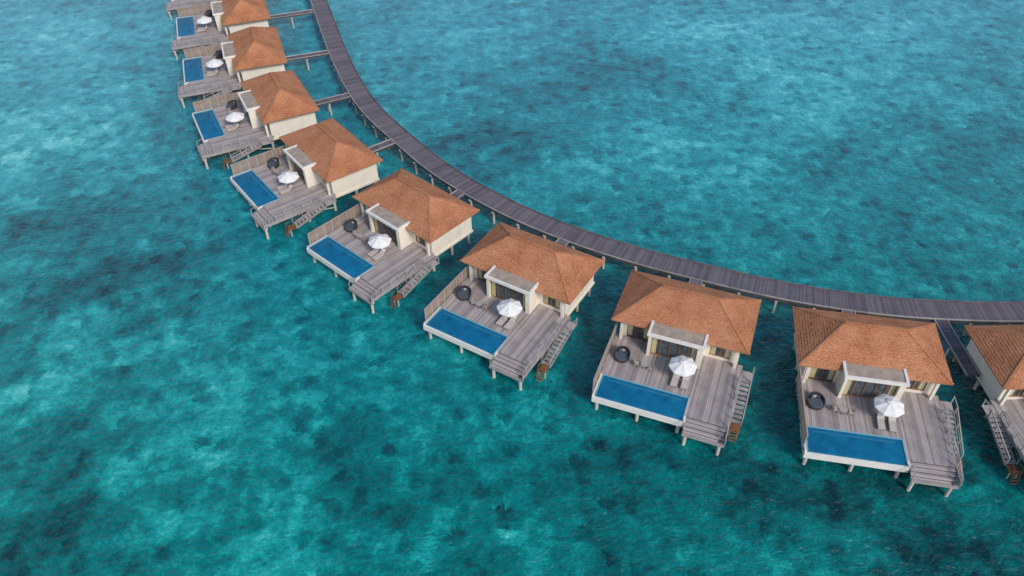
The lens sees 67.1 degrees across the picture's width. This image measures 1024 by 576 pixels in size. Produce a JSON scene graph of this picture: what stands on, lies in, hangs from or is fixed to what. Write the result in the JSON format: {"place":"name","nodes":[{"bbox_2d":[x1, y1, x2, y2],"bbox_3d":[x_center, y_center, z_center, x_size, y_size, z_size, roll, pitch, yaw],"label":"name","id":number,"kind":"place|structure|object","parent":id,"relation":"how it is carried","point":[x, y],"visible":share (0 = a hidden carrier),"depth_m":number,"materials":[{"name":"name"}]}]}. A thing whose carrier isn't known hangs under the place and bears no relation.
{"place":"outdoors","nodes":[
{"label":"outdoors","id":0,"kind":"place"},
{"bbox_2d":[0,0,1023,575],"bbox_3d":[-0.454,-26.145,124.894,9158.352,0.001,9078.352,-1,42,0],"label":"sea water","id":1,"kind":"structure","parent":0,"point":[200,374],"depth_m":97.09,"materials":[{"name":"teal liquid"}]},
{"bbox_2d":[166,0,217,19],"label":"overwater villa","id":2,"kind":"object","parent":1,"relation":"in","point":[173,5],"visible":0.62,"depth_m":157.07,"materials":[{"name":"grey wood"}]},
{"bbox_2d":[171,0,270,59],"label":"overwater villa","id":3,"kind":"object","parent":1,"relation":"in","point":[229,16],"visible":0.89,"depth_m":144.69,"materials":[{"name":"wood"}]},
{"bbox_2d":[176,16,195,41],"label":"swimming pool","id":4,"kind":"structure","parent":3,"relation":"on","point":[185,26],"depth_m":149.27,"materials":[{"name":"blue liquid"}]},
{"bbox_2d":[177,4,211,16],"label":"privacy fence","id":5,"kind":"object","parent":3,"relation":"attached to","point":[189,9],"visible":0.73,"depth_m":152.46,"materials":[{"name":"brown wood"}]},
{"bbox_2d":[198,26,208,32],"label":"sun lounger","id":6,"kind":"object","parent":3,"relation":"on","point":[204,29],"visible":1,"depth_m":146.86,"materials":[{"name":"beige fabric"}]},
{"bbox_2d":[197,16,211,29],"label":"patio umbrella","id":7,"kind":"object","parent":3,"relation":"on","point":[203,19],"visible":1,"depth_m":145.88,"materials":[{"name":"fabric"}]},
{"bbox_2d":[204,10,212,16],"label":"round daybed","id":8,"kind":"object","parent":3,"relation":"on","point":[208,13],"visible":0.84,"depth_m":152.11,"materials":[{"name":"wicker"}]},
{"bbox_2d":[177,26,287,108],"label":"overwater villa","id":9,"kind":"object","parent":1,"relation":"in","point":[250,52],"visible":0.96,"depth_m":131.74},
{"bbox_2d":[182,56,203,84],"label":"swimming pool","id":10,"kind":"structure","parent":9,"relation":"on","point":[192,69],"depth_m":135.78,"materials":[{"name":"blue liquid"}]},
{"bbox_2d":[183,44,221,57],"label":"privacy fence","id":11,"kind":"object","parent":9,"relation":"attached to","point":[189,54],"visible":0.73,"depth_m":139.00,"materials":[{"name":"brown wood"}]},
{"bbox_2d":[207,70,218,76],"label":"sun lounger","id":12,"kind":"object","parent":9,"relation":"on","point":[213,74],"visible":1,"depth_m":133.33,"materials":[{"name":"beige fabric"}]},
{"bbox_2d":[207,67,218,73],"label":"sun lounger","id":13,"kind":"object","parent":9,"relation":"on","point":[211,71],"visible":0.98,"depth_m":134.14,"materials":[{"name":"beige fabric"}]},
{"bbox_2d":[206,59,222,73],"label":"patio umbrella","id":14,"kind":"object","parent":9,"relation":"on","point":[213,63],"visible":0.99,"depth_m":132.47,"materials":[{"name":"fabric"}]},
{"bbox_2d":[213,50,222,58],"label":"round daybed","id":15,"kind":"object","parent":9,"relation":"on","point":[218,54],"visible":0.94,"depth_m":138.59,"materials":[{"name":"wicker"}]},
{"bbox_2d":[192,70,318,169],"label":"overwater villa","id":16,"kind":"object","parent":1,"relation":"in","point":[272,106],"visible":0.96,"depth_m":119.03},
{"bbox_2d":[192,108,224,145],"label":"swimming pool","id":17,"kind":"structure","parent":16,"relation":"on","point":[207,123],"depth_m":121.75,"materials":[{"name":"blue liquid"}]},
{"bbox_2d":[192,90,243,111],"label":"privacy fence","id":18,"kind":"object","parent":16,"relation":"attached to","point":[217,99],"visible":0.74,"depth_m":125.08,"materials":[{"name":"brown wood"}]},
{"bbox_2d":[226,100,236,109],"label":"round daybed","id":19,"kind":"object","parent":16,"relation":"on","point":[232,105],"visible":0.94,"depth_m":125.06,"materials":[{"name":"wicker"}]},
{"bbox_2d":[225,122,237,127],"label":"sun lounger","id":20,"kind":"object","parent":16,"relation":"on","point":[231,125],"visible":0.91,"depth_m":120.53,"materials":[{"name":"beige fabric"}]},
{"bbox_2d":[226,123,239,131],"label":"sun lounger","id":21,"kind":"object","parent":16,"relation":"on","point":[236,126],"visible":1,"depth_m":119.86,"materials":[{"name":"beige fabric"}]},
{"bbox_2d":[226,112,243,128],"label":"patio umbrella","id":22,"kind":"object","parent":16,"relation":"on","point":[236,117],"visible":0.98,"depth_m":118.88,"materials":[{"name":"fabric"}]},
{"bbox_2d":[230,118,382,238],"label":"overwater villa","id":23,"kind":"object","parent":1,"relation":"in","point":[329,161],"visible":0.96,"depth_m":107.50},
{"bbox_2d":[230,169,279,210],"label":"swimming pool","id":24,"kind":"structure","parent":23,"relation":"on","point":[253,188],"depth_m":108.58,"materials":[{"name":"blue liquid"}]},
{"bbox_2d":[230,145,285,174],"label":"privacy fence","id":25,"kind":"object","parent":23,"relation":"attached to","point":[279,151],"visible":0.85,"depth_m":112.14,"materials":[{"name":"brown wood"}]},
{"bbox_2d":[267,157,278,168],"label":"round daybed","id":26,"kind":"object","parent":23,"relation":"on","point":[273,162],"visible":0.98,"depth_m":112.27,"materials":[{"name":"wicker"}]},
{"bbox_2d":[276,183,289,190],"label":"sun lounger","id":27,"kind":"object","parent":23,"relation":"on","point":[283,186],"visible":0.79,"depth_m":108.04,"materials":[{"name":"beige fabric"}]},
{"bbox_2d":[279,184,294,194],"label":"sun lounger","id":28,"kind":"object","parent":23,"relation":"on","point":[288,189],"visible":1,"depth_m":107.33,"materials":[{"name":"beige fabric"}]},
{"bbox_2d":[278,171,298,187],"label":"patio umbrella","id":29,"kind":"object","parent":23,"relation":"on","point":[288,177],"visible":0.97,"depth_m":106.49,"materials":[{"name":"fabric"}]},
{"bbox_2d":[285,50,328,69],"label":"access walkway","id":30,"kind":"structure","parent":1,"relation":"in","point":[307,55],"depth_m":139.18,"materials":[{"name":"grey wood"}]},
{"bbox_2d":[368,139,394,164],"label":"access walkway","id":31,"kind":"structure","parent":1,"relation":"in","point":[380,146],"depth_m":116.34,"materials":[{"name":"grey wood"}]},
{"bbox_2d":[307,168,479,312],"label":"overwater villa","id":32,"kind":"object","parent":1,"relation":"in","point":[422,224],"visible":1,"depth_m":97.59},
{"bbox_2d":[307,203,361,243],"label":"privacy fence","id":33,"kind":"object","parent":32,"relation":"attached to","point":[354,211],"visible":0.94,"depth_m":100.71,"materials":[{"name":"brown wood"}]},
{"bbox_2d":[306,235,374,283],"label":"swimming pool","id":34,"kind":"structure","parent":32,"relation":"on","point":[339,258],"depth_m":97.12,"materials":[{"name":"blue liquid"}]},
{"bbox_2d":[344,219,357,232],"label":"round daybed","id":35,"kind":"object","parent":32,"relation":"on","point":[350,225],"visible":0.98,"depth_m":100.97,"materials":[{"name":"wicker"}]},
{"bbox_2d":[367,248,380,256],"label":"sun lounger","id":36,"kind":"object","parent":32,"relation":"on","point":[374,251],"visible":0.72,"depth_m":97.07,"materials":[{"name":"beige fabric"}]},
{"bbox_2d":[372,248,386,261],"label":"sun lounger","id":37,"kind":"object","parent":32,"relation":"on","point":[381,253],"visible":0.97,"depth_m":96.71,"materials":[{"name":"beige fabric"}]},
{"bbox_2d":[368,233,391,248],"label":"patio umbrella","id":38,"kind":"object","parent":32,"relation":"on","point":[378,241],"visible":0.98,"depth_m":95.76,"materials":[{"name":"fabric"}]},
{"bbox_2d":[450,190,463,198],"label":"access walkway","id":39,"kind":"structure","parent":1,"relation":"in","point":[457,194],"depth_m":106.79,"materials":[{"name":"grey wood"}]},
{"bbox_2d":[423,222,604,390],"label":"overwater villa","id":40,"kind":"object","parent":1,"relation":"in","point":[547,284],"visible":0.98,"depth_m":88.84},
{"bbox_2d":[424,266,468,320],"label":"privacy fence","id":41,"kind":"object","parent":40,"relation":"attached to","point":[451,287],"visible":0.98,"depth_m":90.75,"materials":[{"name":"brown wood"}]},
{"bbox_2d":[456,285,470,300],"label":"round daybed","id":42,"kind":"object","parent":40,"relation":"on","point":[463,292],"visible":1,"depth_m":91.11,"materials":[{"name":"wicker"}]},
{"bbox_2d":[423,307,508,360],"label":"swimming pool","id":43,"kind":"structure","parent":40,"relation":"on","point":[468,334],"depth_m":87.16,"materials":[{"name":"blue liquid"}]},
{"bbox_2d":[475,301,481,308],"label":"patio table","id":44,"kind":"object","parent":40,"relation":"on","point":[478,303],"visible":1,"depth_m":89.54,"materials":[{"name":"grey wood"}]},
{"bbox_2d":[495,315,508,326],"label":"sun lounger","id":45,"kind":"object","parent":40,"relation":"on","point":[500,321],"visible":0.7,"depth_m":87.78,"materials":[{"name":"beige fabric"}]},
{"bbox_2d":[497,298,522,320],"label":"patio umbrella","id":46,"kind":"object","parent":40,"relation":"on","point":[510,307],"visible":1,"depth_m":86.63,"materials":[{"name":"fabric"}]},
{"bbox_2d":[503,316,517,330],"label":"sun lounger","id":47,"kind":"object","parent":40,"relation":"on","point":[511,322],"visible":0.96,"depth_m":87.53,"materials":[{"name":"beige fabric"}]},
{"bbox_2d":[556,238,568,245],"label":"access walkway","id":48,"kind":"structure","parent":1,"relation":"in","point":[561,242],"depth_m":98.70,"materials":[{"name":"grey wood"}]},
{"bbox_2d":[309,0,1023,335],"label":"boardwalk","id":49,"kind":"structure","parent":1,"relation":"in","point":[376,115],"depth_m":96.73,"materials":[{"name":"grey wood"}]},
{"bbox_2d":[267,9,314,27],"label":"access walkway","id":50,"kind":"structure","parent":49,"relation":"attached to","point":[292,14],"depth_m":152.74,"materials":[{"name":"grey wood"}]},
{"bbox_2d":[314,92,350,115],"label":"access walkway","id":51,"kind":"structure","parent":49,"relation":"attached to","point":[331,99],"depth_m":127.17,"materials":[{"name":"grey wood"}]},
{"bbox_2d":[933,318,980,376],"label":"access walkway","id":52,"kind":"structure","parent":49,"relation":"attached to","point":[961,355],"depth_m":84.38,"materials":[{"name":"grey wood"}]},
{"bbox_2d":[592,269,761,455],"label":"overwater villa","id":53,"kind":"object","parent":1,"relation":"in","point":[660,317],"visible":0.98,"depth_m":82.38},
{"bbox_2d":[592,323,616,392],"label":"privacy fence","id":54,"kind":"object","parent":53,"relation":"attached to","point":[603,360],"visible":1,"depth_m":82.59,"materials":[{"name":"brown wood"}]},
{"bbox_2d":[613,346,630,362],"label":"round daybed","id":55,"kind":"object","parent":53,"relation":"on","point":[621,354],"visible":1,"depth_m":83.56,"materials":[{"name":"wicker"}]},
{"bbox_2d":[634,358,639,367],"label":"patio chair","id":56,"kind":"object","parent":53,"relation":"on","point":[636,363],"visible":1,"depth_m":82.62,"materials":[{"name":"brown wood"}]},
{"bbox_2d":[592,373,689,426],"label":"swimming pool","id":57,"kind":"structure","parent":53,"relation":"on","point":[642,400],"depth_m":79.71,"materials":[{"name":"blue liquid"}]},
{"bbox_2d":[641,361,647,369],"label":"patio table","id":58,"kind":"object","parent":53,"relation":"on","point":[644,364],"visible":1,"depth_m":82.22,"materials":[{"name":"grey wood"}]},
{"bbox_2d":[670,374,679,386],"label":"sun lounger","id":59,"kind":"object","parent":53,"relation":"on","point":[674,380],"visible":0.74,"depth_m":80.85,"materials":[{"name":"beige fabric"}]},
{"bbox_2d":[669,355,696,379],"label":"patio umbrella","id":60,"kind":"object","parent":53,"relation":"on","point":[681,366],"visible":1,"depth_m":79.85,"materials":[{"name":"fabric"}]},
{"bbox_2d":[680,376,689,390],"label":"sun lounger","id":61,"kind":"object","parent":53,"relation":"on","point":[684,382],"visible":0.71,"depth_m":80.63,"materials":[{"name":"beige fabric"}]},
{"bbox_2d":[689,278,701,285],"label":"access walkway","id":62,"kind":"structure","parent":1,"relation":"in","point":[693,281],"depth_m":92.75,"materials":[{"name":"grey wood"}]},
{"bbox_2d":[792,306,963,496],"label":"overwater villa","id":63,"kind":"object","parent":1,"relation":"in","point":[863,360],"visible":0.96,"depth_m":78.28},
{"bbox_2d":[795,368,807,448],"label":"privacy fence","id":64,"kind":"object","parent":63,"relation":"attached to","point":[802,416],"visible":1,"depth_m":77.27,"materials":[{"name":"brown wood"}]},
{"bbox_2d":[807,391,825,409],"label":"round daybed","id":65,"kind":"object","parent":63,"relation":"on","point":[816,400],"visible":1,"depth_m":78.45,"materials":[{"name":"wicker"}]},
{"bbox_2d":[831,404,838,412],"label":"patio chair","id":66,"kind":"object","parent":63,"relation":"on","point":[835,407],"visible":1,"depth_m":77.71,"materials":[{"name":"brown wood"}]},
{"bbox_2d":[839,406,847,415],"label":"patio table","id":67,"kind":"object","parent":63,"relation":"on","point":[844,409],"visible":1,"depth_m":77.41,"materials":[{"name":"grey wood"}]},
{"bbox_2d":[848,408,856,416],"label":"patio chair","id":68,"kind":"object","parent":63,"relation":"on","point":[851,411],"visible":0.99,"depth_m":77.35,"materials":[{"name":"brown wood"}]},
{"bbox_2d":[800,425,910,472],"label":"swimming pool","id":69,"kind":"structure","parent":63,"relation":"on","point":[857,448],"depth_m":74.78,"materials":[{"name":"blue liquid"}]},
{"bbox_2d":[875,411,885,430],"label":"sun lounger","id":70,"kind":"object","parent":63,"relation":"on","point":[880,420],"visible":0.86,"depth_m":76.58,"materials":[{"name":"beige fabric"}]},
{"bbox_2d":[874,394,904,419],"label":"patio umbrella","id":71,"kind":"object","parent":63,"relation":"on","point":[885,405],"visible":0.98,"depth_m":75.66,"materials":[{"name":"fabric"}]},
{"bbox_2d":[887,417,896,432],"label":"sun lounger","id":72,"kind":"object","parent":63,"relation":"on","point":[892,424],"visible":0.75,"depth_m":76.29,"materials":[{"name":"white fabric"}]},
{"bbox_2d":[964,325,1023,483],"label":"overwater villa","id":73,"kind":"object","parent":1,"relation":"in","point":[996,353],"visible":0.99,"depth_m":78.17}
]}

